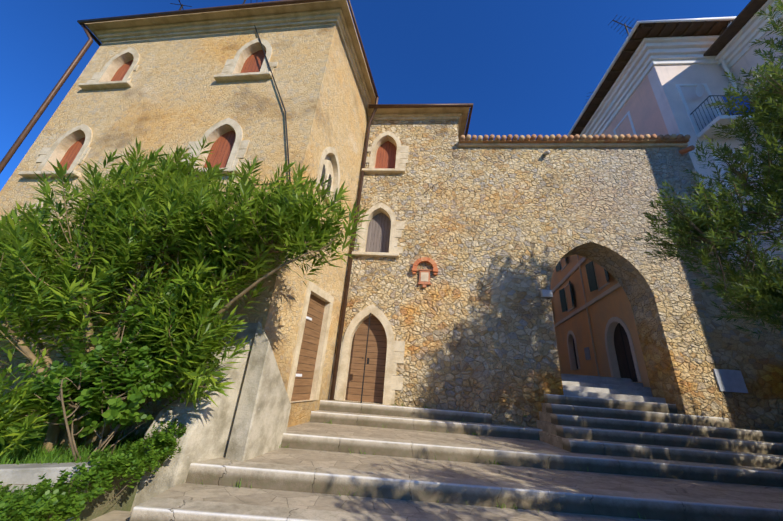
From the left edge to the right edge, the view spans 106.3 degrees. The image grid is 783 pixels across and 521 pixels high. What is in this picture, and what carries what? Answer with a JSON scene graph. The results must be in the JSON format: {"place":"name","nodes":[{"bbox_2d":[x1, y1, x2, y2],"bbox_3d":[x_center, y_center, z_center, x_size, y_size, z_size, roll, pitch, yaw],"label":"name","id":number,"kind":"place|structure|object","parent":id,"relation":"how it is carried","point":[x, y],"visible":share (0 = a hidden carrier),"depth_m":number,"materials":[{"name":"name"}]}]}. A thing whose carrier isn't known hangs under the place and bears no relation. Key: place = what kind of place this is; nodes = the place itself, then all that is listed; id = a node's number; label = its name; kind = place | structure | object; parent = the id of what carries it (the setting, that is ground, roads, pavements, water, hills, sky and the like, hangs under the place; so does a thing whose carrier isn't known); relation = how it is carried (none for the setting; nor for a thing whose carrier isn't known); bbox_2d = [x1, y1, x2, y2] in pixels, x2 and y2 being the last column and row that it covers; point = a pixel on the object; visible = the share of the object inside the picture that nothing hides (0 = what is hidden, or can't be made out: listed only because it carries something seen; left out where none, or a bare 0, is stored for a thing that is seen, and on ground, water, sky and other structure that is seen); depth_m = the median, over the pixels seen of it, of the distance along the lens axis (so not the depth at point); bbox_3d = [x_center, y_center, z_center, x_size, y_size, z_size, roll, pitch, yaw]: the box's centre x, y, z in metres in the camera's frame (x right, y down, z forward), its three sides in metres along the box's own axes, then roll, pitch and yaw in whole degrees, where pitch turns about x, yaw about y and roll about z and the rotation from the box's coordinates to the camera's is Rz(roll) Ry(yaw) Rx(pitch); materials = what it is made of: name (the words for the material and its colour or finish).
{"place":"outdoors","nodes":[
{"label":"outdoors","id":0,"kind":"place"},
{"bbox_2d":[90,510,131,520],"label":"landing","id":1,"kind":"object","parent":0,"point":[115,515],"depth_m":3.58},
{"bbox_2d":[196,403,645,519],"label":"step weeds","id":2,"kind":"object","parent":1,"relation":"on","point":[473,433],"visible":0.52,"depth_m":5.54,"materials":[{"name":"green plant"}]},
{"bbox_2d":[0,23,335,437],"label":"building wall","id":3,"kind":"structure","parent":0,"point":[175,94],"depth_m":8.33,"materials":[{"name":"paint"}]},
{"bbox_2d":[18,170,80,177],"bbox_3d":[-9.129,-2.258,8.004,1.775,0.130,0.540,2,-22,6],"label":"window sill","id":4,"kind":"structure","parent":3,"relation":"attached to","point":[28,174],"depth_m":7.81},
{"bbox_2d":[78,80,132,89],"bbox_3d":[-8.876,-5.400,9.277,1.775,0.130,0.540,2,-22,6],"label":"window sill","id":5,"kind":"structure","parent":3,"relation":"attached to","point":[107,85],"depth_m":9.08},
{"bbox_2d":[214,71,272,81],"bbox_3d":[-4.288,-5.279,8.665,1.775,0.130,0.540,2,-22,6],"label":"window sill","id":6,"kind":"structure","parent":3,"relation":"attached to","point":[242,76],"depth_m":8.47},
{"bbox_2d":[264,24,367,426],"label":"building wall","id":7,"kind":"structure","parent":0,"point":[339,124],"depth_m":8.40,"materials":[{"name":"paint"}]},
{"bbox_2d":[0,0,750,190],"label":"sky","id":8,"kind":"structure","parent":0,"point":[525,67],"materials":[{"name":"blue"}]},
{"bbox_2d":[550,255,650,387],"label":"building wall","id":9,"kind":"structure","parent":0,"point":[605,309],"depth_m":13.80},
{"bbox_2d":[634,0,782,339],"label":"olive tree","id":10,"kind":"object","parent":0,"point":[758,296],"depth_m":4.98,"materials":[{"name":"plant"}]},
{"bbox_2d":[729,17,782,165],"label":"building wall","id":11,"kind":"structure","parent":0,"point":[747,61],"depth_m":10.77,"materials":[{"name":"beige paint"}]},
{"bbox_2d":[733,264,782,394],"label":"house base","id":12,"kind":"object","parent":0,"point":[772,342],"depth_m":7.90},
{"label":"ground","id":13,"kind":"structure","parent":0,"visible":0},
{"bbox_2d":[0,462,97,520],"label":"garden kerb","id":14,"kind":"structure","parent":13,"relation":"on","point":[27,474],"depth_m":3.27,"materials":[{"name":"concrete"}]},
{"bbox_2d":[0,427,144,520],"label":"garden bed","id":15,"kind":"object","parent":13,"relation":"on","point":[102,504],"depth_m":3.72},
{"bbox_2d":[0,345,80,455],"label":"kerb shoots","id":16,"kind":"object","parent":15,"relation":"on","point":[13,402],"visible":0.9,"depth_m":3.60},
{"bbox_2d":[0,422,144,464],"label":"grass bed","id":17,"kind":"object","parent":15,"relation":"on","point":[38,452],"visible":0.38,"depth_m":3.85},
{"bbox_2d":[8,276,220,461],"bbox_3d":[-3.784,1.376,4.245,2.403,2.734,1.214,12,-23,-18],"label":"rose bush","id":18,"kind":"object","parent":17,"relation":"on","point":[92,366],"depth_m":3.94,"materials":[{"name":"plant"}]},
{"bbox_2d":[0,135,370,454],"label":"oleander","id":19,"kind":"object","parent":15,"relation":"on","point":[125,203],"depth_m":4.66,"materials":[{"name":"plant"}]},
{"bbox_2d":[131,323,261,511],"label":"retaining wall","id":20,"kind":"structure","parent":13,"relation":"on","point":[206,435],"depth_m":4.53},
{"bbox_2d":[129,497,452,520],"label":"step kerb","id":21,"kind":"structure","parent":13,"relation":"on","point":[159,509],"depth_m":3.46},
{"bbox_2d":[328,119,461,410],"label":"building front","id":22,"kind":"structure","parent":13,"relation":"on","point":[425,323],"depth_m":9.57,"materials":[{"name":"stone"}]},
{"bbox_2d":[352,251,398,257],"bbox_3d":[-0.521,-0.144,9.910,1.580,0.130,0.500,2,-22,6],"label":"window sill","id":23,"kind":"structure","parent":22,"relation":"attached to","point":[376,254],"depth_m":9.69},
{"bbox_2d":[352,203,404,253],"bbox_3d":[-0.438,-1.101,10.365,1.800,1.992,0.375,2,-22,6],"label":"window frame","id":24,"kind":"object","parent":22,"relation":"attached to","point":[397,227],"visible":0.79,"depth_m":10.17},
{"bbox_2d":[365,212,390,252],"bbox_3d":[-0.434,-0.947,10.461,0.860,1.780,0.001,2,-22,6],"label":"shutter window","id":25,"kind":"structure","parent":24,"relation":"in","point":[378,233],"depth_m":10.46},
{"bbox_2d":[362,168,404,173],"bbox_3d":[-0.286,-3.314,11.197,1.640,0.130,0.500,2,-22,6],"label":"window sill","id":26,"kind":"structure","parent":22,"relation":"attached to","point":[383,170],"depth_m":10.99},
{"bbox_2d":[363,131,408,168],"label":"window frame","id":27,"kind":"object","parent":22,"relation":"attached to","point":[402,152],"visible":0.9,"depth_m":11.47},
{"bbox_2d":[375,141,396,168],"bbox_3d":[-0.200,-4.104,11.742,0.840,1.750,0.001,2,-22,6],"label":"shutter window","id":28,"kind":"structure","parent":27,"relation":"in","point":[386,155],"depth_m":11.77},
{"bbox_2d":[418,269,430,287],"bbox_3d":[1.052,0.577,9.334,0.420,0.600,0.090,2,-22,6],"label":"wall shrine","id":29,"kind":"object","parent":22,"relation":"attached to","point":[423,283],"visible":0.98,"depth_m":9.29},
{"bbox_2d":[412,257,437,274],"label":"brick arch","id":30,"kind":"structure","parent":22,"relation":"attached to","point":[417,262],"depth_m":9.44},
{"bbox_2d":[155,483,663,520],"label":"step tread","id":31,"kind":"object","parent":13,"relation":"on","point":[319,501],"depth_m":3.94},
{"bbox_2d":[185,459,782,520],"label":"step kerb","id":32,"kind":"structure","parent":31,"relation":"on","point":[422,488],"depth_m":4.25,"materials":[{"name":"stone"}]},
{"bbox_2d":[215,448,782,503],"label":"step tread","id":33,"kind":"object","parent":13,"relation":"on","point":[515,474],"visible":0.25,"depth_m":5.02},
{"bbox_2d":[281,431,782,486],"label":"step kerb","id":34,"kind":"structure","parent":33,"relation":"on","point":[542,459],"depth_m":5.62,"materials":[{"name":"stone"}]},
{"bbox_2d":[287,422,782,469],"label":"step tread","id":35,"kind":"object","parent":33,"relation":"on","point":[424,436],"depth_m":6.47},
{"bbox_2d":[319,400,491,423],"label":"step kerb","id":36,"kind":"structure","parent":35,"relation":"on","point":[383,409],"depth_m":7.75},
{"bbox_2d":[310,410,542,439],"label":"step kerb","id":37,"kind":"structure","parent":35,"relation":"on","point":[418,424],"depth_m":7.28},
{"bbox_2d":[536,420,556,434],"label":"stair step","id":38,"kind":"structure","parent":35,"relation":"on","point":[547,427],"depth_m":7.16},
{"bbox_2d":[541,403,545,411],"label":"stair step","id":39,"kind":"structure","parent":38,"relation":"on","point":[543,407],"depth_m":7.68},
{"bbox_2d":[563,390,665,402],"bbox_3d":[6.520,5.492,11.832,3.900,0.500,8.000,2,-22,6],"label":"street step","id":40,"kind":"object","parent":39,"relation":"on","point":[614,396],"visible":0.04,"depth_m":8.21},
{"bbox_2d":[562,381,651,391],"bbox_3d":[6.626,5.651,12.950,3.900,0.500,8.000,2,-22,6],"label":"street step","id":41,"kind":"object","parent":40,"relation":"on","point":[608,386],"visible":0.04,"depth_m":9.28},
{"bbox_2d":[561,377,643,386],"bbox_3d":[6.679,5.730,13.510,3.900,0.500,8.000,2,-22,6],"label":"street step","id":42,"kind":"object","parent":41,"relation":"on","point":[602,381],"visible":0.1,"depth_m":9.83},
{"bbox_2d":[561,374,630,381],"bbox_3d":[6.733,5.810,14.069,3.900,0.500,8.000,2,-22,6],"label":"street step","id":43,"kind":"object","parent":42,"relation":"on","point":[597,377],"visible":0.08,"depth_m":10.37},
{"bbox_2d":[563,385,652,396],"bbox_3d":[6.573,5.571,12.391,3.900,0.500,8.000,2,-22,6],"label":"street step","id":44,"kind":"object","parent":40,"relation":"on","point":[609,391],"visible":0.04,"depth_m":8.75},
{"bbox_2d":[546,403,730,427],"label":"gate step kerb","id":45,"kind":"structure","parent":38,"relation":"on","point":[634,415],"depth_m":7.32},
{"bbox_2d":[539,431,772,454],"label":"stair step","id":46,"kind":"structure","parent":35,"relation":"on","point":[552,439],"depth_m":6.76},
{"bbox_2d":[539,411,550,422],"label":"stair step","id":47,"kind":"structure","parent":46,"relation":"on","point":[545,416],"depth_m":7.44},
{"bbox_2d":[544,394,677,413],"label":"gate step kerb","id":48,"kind":"structure","parent":47,"relation":"on","point":[610,403],"depth_m":7.72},
{"bbox_2d":[550,413,782,442],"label":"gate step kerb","id":49,"kind":"structure","parent":46,"relation":"on","point":[665,428],"depth_m":6.92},
{"bbox_2d":[556,425,782,454],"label":"stair step","id":50,"kind":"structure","parent":35,"relation":"on","point":[672,440],"depth_m":6.52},
{"bbox_2d":[562,438,782,468],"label":"stair step","id":51,"kind":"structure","parent":33,"relation":"on","point":[672,453],"depth_m":6.12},
{"bbox_2d":[459,147,782,431],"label":"gate wall","id":52,"kind":"structure","parent":13,"relation":"on","point":[526,213],"depth_m":9.16,"materials":[{"name":"stone"}]},
{"bbox_2d":[459,143,687,146],"bbox_3d":[6.596,-4.077,11.321,8.000,0.096,1.100,2,-22,6],"label":"gate wall ledge","id":53,"kind":"object","parent":52,"relation":"on","point":[573,144],"visible":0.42,"depth_m":10.81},
{"bbox_2d":[459,139,689,142],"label":"roof tiles","id":54,"kind":"object","parent":53,"relation":"on","point":[587,141],"visible":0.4,"depth_m":10.72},
{"bbox_2d":[459,134,690,141],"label":"roof tiles","id":55,"kind":"object","parent":54,"relation":"on","point":[590,137],"visible":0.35,"depth_m":10.68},
{"bbox_2d":[541,233,696,415],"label":"gate arch voussoirs","id":56,"kind":"object","parent":52,"relation":"attached to","point":[629,272],"visible":0.92,"depth_m":8.71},
{"bbox_2d":[713,369,747,392],"bbox_3d":[8.833,3.135,7.655,0.650,0.550,0.030,2,-22,6],"label":"plaque","id":57,"kind":"object","parent":52,"relation":"attached to","point":[730,380],"visible":0.98,"depth_m":7.64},
{"bbox_3d":[13.909,3.668,16.570,5.100,11.000,14.400,2,-22,6],"label":"peach house","id":58,"kind":"object","parent":13,"relation":"on","visible":0},
{"bbox_2d":[559,280,573,311],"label":"window shutters","id":59,"kind":"object","parent":58,"relation":"attached to","point":[563,300],"visible":0.96,"depth_m":16.77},
{"bbox_2d":[552,257,586,292],"bbox_3d":[9.970,1.155,17.024,0.070,0.200,14.000,-1,-23,13],"label":"cornice","id":60,"kind":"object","parent":58,"relation":"attached to","point":[570,273],"visible":0.29,"depth_m":15.97,"materials":[{"name":"paint"}]},
{"bbox_2d":[567,331,579,369],"bbox_3d":[9.891,4.811,15.824,0.280,2.030,1.360,-1,-23,13],"label":"peach door surround","id":61,"kind":"object","parent":58,"relation":"attached to","point":[570,337],"visible":0.77,"depth_m":16.13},
{"bbox_2d":[554,283,620,326],"bbox_3d":[9.813,3.114,16.230,0.070,0.160,14.000,-1,-23,13],"label":"string course molding","id":62,"kind":"object","parent":58,"relation":"attached to","point":[601,295],"visible":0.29,"depth_m":13.33,"materials":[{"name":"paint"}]},
{"bbox_2d":[577,255,599,375],"bbox_3d":[9.304,1.179,14.280,0.065,8.600,0.065,11,-23,-15],"label":"drainpipe","id":63,"kind":"object","parent":58,"relation":"attached to","point":[588,318],"visible":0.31,"depth_m":13.63,"materials":[{"name":"metal"}]},
{"bbox_2d":[585,261,609,291],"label":"window shutters","id":64,"kind":"object","parent":58,"relation":"attached to","point":[591,277],"visible":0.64,"depth_m":13.14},
{"bbox_2d":[605,317,641,381],"bbox_3d":[8.779,3.342,11.152,0.280,2.380,2.060,-1,-23,13],"label":"door frame","id":65,"kind":"object","parent":58,"relation":"attached to","point":[612,323],"visible":0.77,"depth_m":11.72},
{"bbox_2d":[614,323,637,381],"bbox_3d":[8.879,3.424,11.093,0.001,2.200,1.700,-1,-23,13],"label":"door","id":66,"kind":"structure","parent":65,"relation":"in","point":[624,356],"depth_m":11.28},
{"bbox_3d":[-5.644,-0.099,11.613,8.292,12.340,8.004,2,-22,6],"label":"tall building","id":67,"kind":"object","parent":13,"relation":"on","visible":0},
{"bbox_2d":[0,23,92,173],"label":"downspout","id":68,"kind":"object","parent":67,"relation":"attached to","point":[8,156],"visible":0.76,"depth_m":8.92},
{"bbox_2d":[36,124,92,170],"bbox_3d":[-9.156,-3.119,8.425,1.600,1.772,0.391,2,-22,6],"label":"tall window frame","id":69,"kind":"object","parent":67,"relation":"attached to","point":[62,145],"visible":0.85,"depth_m":8.33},
{"bbox_2d":[57,137,84,169],"bbox_3d":[-9.053,-2.994,8.430,0.860,1.560,0.001,2,-22,8],"label":"window shutter","id":70,"kind":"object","parent":69,"relation":"in","point":[71,153],"depth_m":8.50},
{"bbox_2d":[86,48,139,82],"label":"tall window frame","id":71,"kind":"object","parent":67,"relation":"attached to","point":[114,64],"visible":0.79,"depth_m":9.64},
{"bbox_2d":[111,60,132,80],"bbox_3d":[-8.800,-6.136,9.704,0.860,1.560,0.001,2,-22,8],"label":"window shutter","id":72,"kind":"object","parent":71,"relation":"in","point":[121,72],"depth_m":9.79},
{"bbox_2d":[181,118,249,167],"bbox_3d":[-4.509,-2.996,7.806,1.720,1.772,0.391,2,-22,6],"label":"tall window frame","id":73,"kind":"object","parent":67,"relation":"attached to","point":[214,132],"visible":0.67,"depth_m":7.71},
{"bbox_2d":[204,131,235,167],"bbox_3d":[-4.465,-2.873,7.818,0.860,1.560,0.001,2,-22,8],"label":"window shutter","id":74,"kind":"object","parent":73,"relation":"in","point":[222,146],"depth_m":7.86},
{"bbox_2d":[100,19,367,112],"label":"cornice","id":75,"kind":"structure","parent":67,"relation":"on","point":[336,21],"depth_m":9.70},
{"bbox_2d":[97,13,368,106],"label":"cornice","id":76,"kind":"structure","parent":75,"relation":"on","point":[231,25],"depth_m":9.66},
{"bbox_2d":[77,0,378,97],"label":"roof gutter","id":77,"kind":"object","parent":76,"relation":"on","point":[219,8],"visible":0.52,"depth_m":9.44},
{"bbox_2d":[94,8,371,103],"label":"tall cornice","id":78,"kind":"structure","parent":76,"relation":"on","point":[249,18],"depth_m":9.64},
{"bbox_2d":[85,0,375,103],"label":"tall roof slab","id":79,"kind":"structure","parent":78,"relation":"on","point":[270,10],"depth_m":9.57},
{"bbox_2d":[254,25,290,180],"bbox_3d":[-3.370,-4.544,8.088,2.806,6.863,0.038,1,-22,8],"label":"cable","id":80,"kind":"object","parent":75,"relation":"attached to","point":[281,102],"visible":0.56,"depth_m":7.87,"materials":[{"name":"grey metal"}]},
{"bbox_2d":[221,38,277,73],"bbox_3d":[-4.177,-6.136,9.071,1.720,1.772,0.394,2,-22,6],"label":"tall window frame","id":81,"kind":"object","parent":67,"relation":"attached to","point":[241,56],"visible":0.56,"depth_m":9.00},
{"bbox_2d":[241,50,265,72],"bbox_3d":[-4.212,-6.015,9.092,0.860,1.560,0.001,2,-22,8],"label":"window shutter","id":82,"kind":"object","parent":81,"relation":"in","point":[253,62],"depth_m":9.17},
{"bbox_2d":[225,322,290,460],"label":"corner plinth","id":83,"kind":"structure","parent":67,"relation":"attached to","point":[260,424],"depth_m":5.06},
{"bbox_2d":[287,280,333,402],"bbox_3d":[-2.097,2.052,7.445,0.290,2.730,1.560,-1,-23,13],"label":"side door frame","id":84,"kind":"object","parent":67,"relation":"attached to","point":[319,293],"visible":0.73,"depth_m":7.61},
{"bbox_2d":[291,294,324,400],"bbox_3d":[-2.119,2.144,7.411,0.167,2.530,1.188,2,-22,6],"label":"side door leaf","id":85,"kind":"object","parent":84,"relation":"attached to","point":[302,387],"visible":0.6,"depth_m":7.48,"materials":[{"name":"brown wood"}]},
{"bbox_2d":[316,147,339,202],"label":"window frame","id":86,"kind":"object","parent":67,"relation":"attached to","point":[331,152],"visible":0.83,"depth_m":8.89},
{"bbox_2d":[323,154,333,197],"bbox_3d":[-1.915,-2.473,8.566,0.001,1.500,1.000,-1,-23,13],"label":"bifora","id":87,"kind":"object","parent":67,"relation":"attached to","point":[328,165],"visible":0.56,"depth_m":8.79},
{"bbox_3d":[-18.169,-2.321,-6.868,27.340,0.540,24.850,2,-22,6],"label":"grass strip","id":88,"kind":"object","parent":13,"relation":"on","visible":0},
{"bbox_2d":[0,482,53,516],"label":"lawn grass","id":89,"kind":"structure","parent":88,"relation":"on","point":[18,488],"depth_m":3.03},
{"bbox_2d":[0,419,187,520],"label":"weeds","id":90,"kind":"object","parent":89,"relation":"on","point":[42,502],"depth_m":3.22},
{"bbox_3d":[12.387,1.300,15.955,2.190,14.690,13.570,2,-22,6],"label":"house","id":91,"kind":"object","parent":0,"visible":0},
{"bbox_2d":[603,76,668,135],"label":"wall","id":92,"kind":"structure","parent":91,"relation":"attached to","point":[641,105],"depth_m":12.73,"materials":[{"name":"pink paint"}]},
{"bbox_2d":[593,54,715,135],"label":"cornice molding","id":93,"kind":"structure","parent":91,"relation":"on","point":[645,66],"depth_m":12.40,"materials":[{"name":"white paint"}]},
{"bbox_2d":[589,47,709,135],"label":"cornice","id":94,"kind":"structure","parent":93,"relation":"on","point":[650,52],"depth_m":12.46,"materials":[{"name":"white paint"}]},
{"bbox_2d":[585,41,714,136],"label":"cornice","id":95,"kind":"structure","parent":94,"relation":"on","point":[672,45],"depth_m":12.34,"materials":[{"name":"white paint"}]},
{"bbox_2d":[580,35,719,135],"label":"cornice","id":96,"kind":"structure","parent":95,"relation":"on","point":[656,40],"depth_m":12.23,"materials":[{"name":"white paint"}]},
{"bbox_2d":[570,21,730,135],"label":"roof rafters","id":97,"kind":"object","parent":96,"relation":"on","point":[678,33],"depth_m":12.03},
{"bbox_2d":[567,16,736,136],"bbox_3d":[12.323,-6.552,18.366,4.020,0.140,15.100,2,-22,6],"label":"roof gutter","id":98,"kind":"object","parent":97,"relation":"attached to","point":[731,18],"visible":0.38,"depth_m":11.96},
{"bbox_3d":[12.938,-7.182,18.639,4.900,1.340,14.980,2,-22,6],"label":"house","id":99,"kind":"object","parent":96,"relation":"on","visible":0},
{"bbox_2d":[721,21,778,164],"bbox_3d":[12.683,-2.430,9.082,0.151,14.479,0.952,-1,-23,13],"label":"downpipe","id":100,"kind":"object","parent":99,"relation":"attached to","point":[726,69],"visible":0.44,"depth_m":11.41,"materials":[{"name":"metal"}]},
{"bbox_2d":[598,59,718,135],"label":"cornice molding","id":101,"kind":"structure","parent":91,"relation":"on","point":[647,71],"depth_m":12.25,"materials":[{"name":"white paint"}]},
{"bbox_2d":[647,64,782,264],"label":"house front","id":102,"kind":"structure","parent":91,"relation":"attached to","point":[664,80],"depth_m":11.21,"materials":[{"name":"beige paint"}]},
{"bbox_2d":[676,83,720,135],"bbox_3d":[11.719,-5.713,11.145,1.100,2.650,0.150,2,-22,6],"label":"balcony door surround","id":103,"kind":"object","parent":102,"relation":"attached to","point":[705,85],"visible":0.4,"depth_m":11.23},
{"bbox_2d":[690,95,741,129],"bbox_3d":[11.703,-5.154,10.414,1.186,0.967,0.835,2,-22,6],"label":"balcony railing","id":104,"kind":"object","parent":102,"relation":"attached to","point":[711,109],"visible":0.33,"depth_m":10.31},
{"bbox_2d":[722,96,753,114],"bbox_3d":[12.047,-5.289,10.152,1.091,0.770,0.541,19,-26,-32],"label":"balcony cloth","id":105,"kind":"object","parent":104,"relation":"hanging from","point":[745,103],"visible":0.1,"depth_m":10.05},
{"bbox_2d":[697,115,753,137],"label":"balcony slab","id":106,"kind":"structure","parent":102,"relation":"attached to","point":[707,130],"depth_m":10.15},
{"bbox_2d":[711,152,762,189],"bbox_3d":[11.754,-3.046,10.043,1.130,1.580,0.150,2,-22,6],"label":"window frame","id":107,"kind":"object","parent":102,"relation":"attached to","point":[722,172],"visible":0.17,"depth_m":10.04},
{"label":"house","id":108,"kind":"structure","parent":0},
{"bbox_2d":[727,11,782,69],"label":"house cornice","id":109,"kind":"structure","parent":108,"relation":"on","point":[742,53],"depth_m":10.90,"materials":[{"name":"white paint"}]},
{"bbox_2d":[721,9,779,67],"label":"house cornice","id":110,"kind":"structure","parent":109,"relation":"on","point":[745,43],"depth_m":10.90,"materials":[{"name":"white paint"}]},
{"bbox_2d":[718,0,782,64],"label":"cornice","id":111,"kind":"structure","parent":110,"relation":"on","point":[755,25],"depth_m":10.85,"materials":[{"name":"white paint"}]},
{"bbox_2d":[714,0,774,60],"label":"cornice","id":112,"kind":"structure","parent":111,"relation":"on","point":[740,33],"depth_m":10.91,"materials":[{"name":"white paint"}]},
{"bbox_2d":[703,0,766,55],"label":"roof eave","id":113,"kind":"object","parent":112,"relation":"on","point":[738,23],"depth_m":10.91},
{"bbox_3d":[0.841,4.439,8.404,5.894,0.474,0.890,5,-22,0],"label":"step tread","id":114,"kind":"object","parent":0,"visible":0},
{"bbox_2d":[329,97,378,399],"bbox_3d":[-1.094,-1.343,9.987,0.175,11.099,0.708,14,-24,-23],"label":"drainpipe","id":115,"kind":"object","parent":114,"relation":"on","point":[335,371],"visible":0.81,"depth_m":9.43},
{"bbox_2d":[328,304,404,404],"bbox_3d":[-0.687,2.709,8.794,2.160,2.775,0.335,2,-22,6],"label":"door frame","id":116,"kind":"object","parent":114,"relation":"on","point":[393,382],"visible":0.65,"depth_m":8.55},
{"bbox_2d":[345,315,386,402],"bbox_3d":[-0.687,2.885,8.860,1.120,2.500,0.001,2,-22,6],"label":"shutter door","id":117,"kind":"structure","parent":116,"relation":"attached to","point":[373,385],"depth_m":8.78,"materials":[{"name":"brown wood"}]},
{"bbox_2d":[360,313,370,402],"bbox_3d":[-0.727,2.699,8.341,0.210,2.450,0.075,2,-22,6],"label":"door trim","id":118,"kind":"structure","parent":117,"relation":"attached to","point":[365,358],"depth_m":8.29,"materials":[{"name":"wood"}]},
{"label":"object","id":119,"kind":"object","parent":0,"visible":0},
{"bbox_2d":[368,116,459,126],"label":"cornice","id":120,"kind":"structure","parent":119,"relation":"attached to","point":[411,118],"depth_m":11.97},
{"bbox_2d":[368,113,461,135],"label":"cornice","id":121,"kind":"structure","parent":120,"relation":"on","point":[422,115],"depth_m":11.93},
{"bbox_2d":[367,107,469,140],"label":"roof slab","id":122,"kind":"structure","parent":121,"relation":"on","point":[464,111],"depth_m":11.87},
{"bbox_2d":[369,103,472,138],"bbox_3d":[1.280,-5.480,13.191,4.145,0.150,3.545,2,-22,6],"label":"gutter","id":123,"kind":"object","parent":122,"relation":"attached to","point":[373,106],"visible":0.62,"depth_m":11.62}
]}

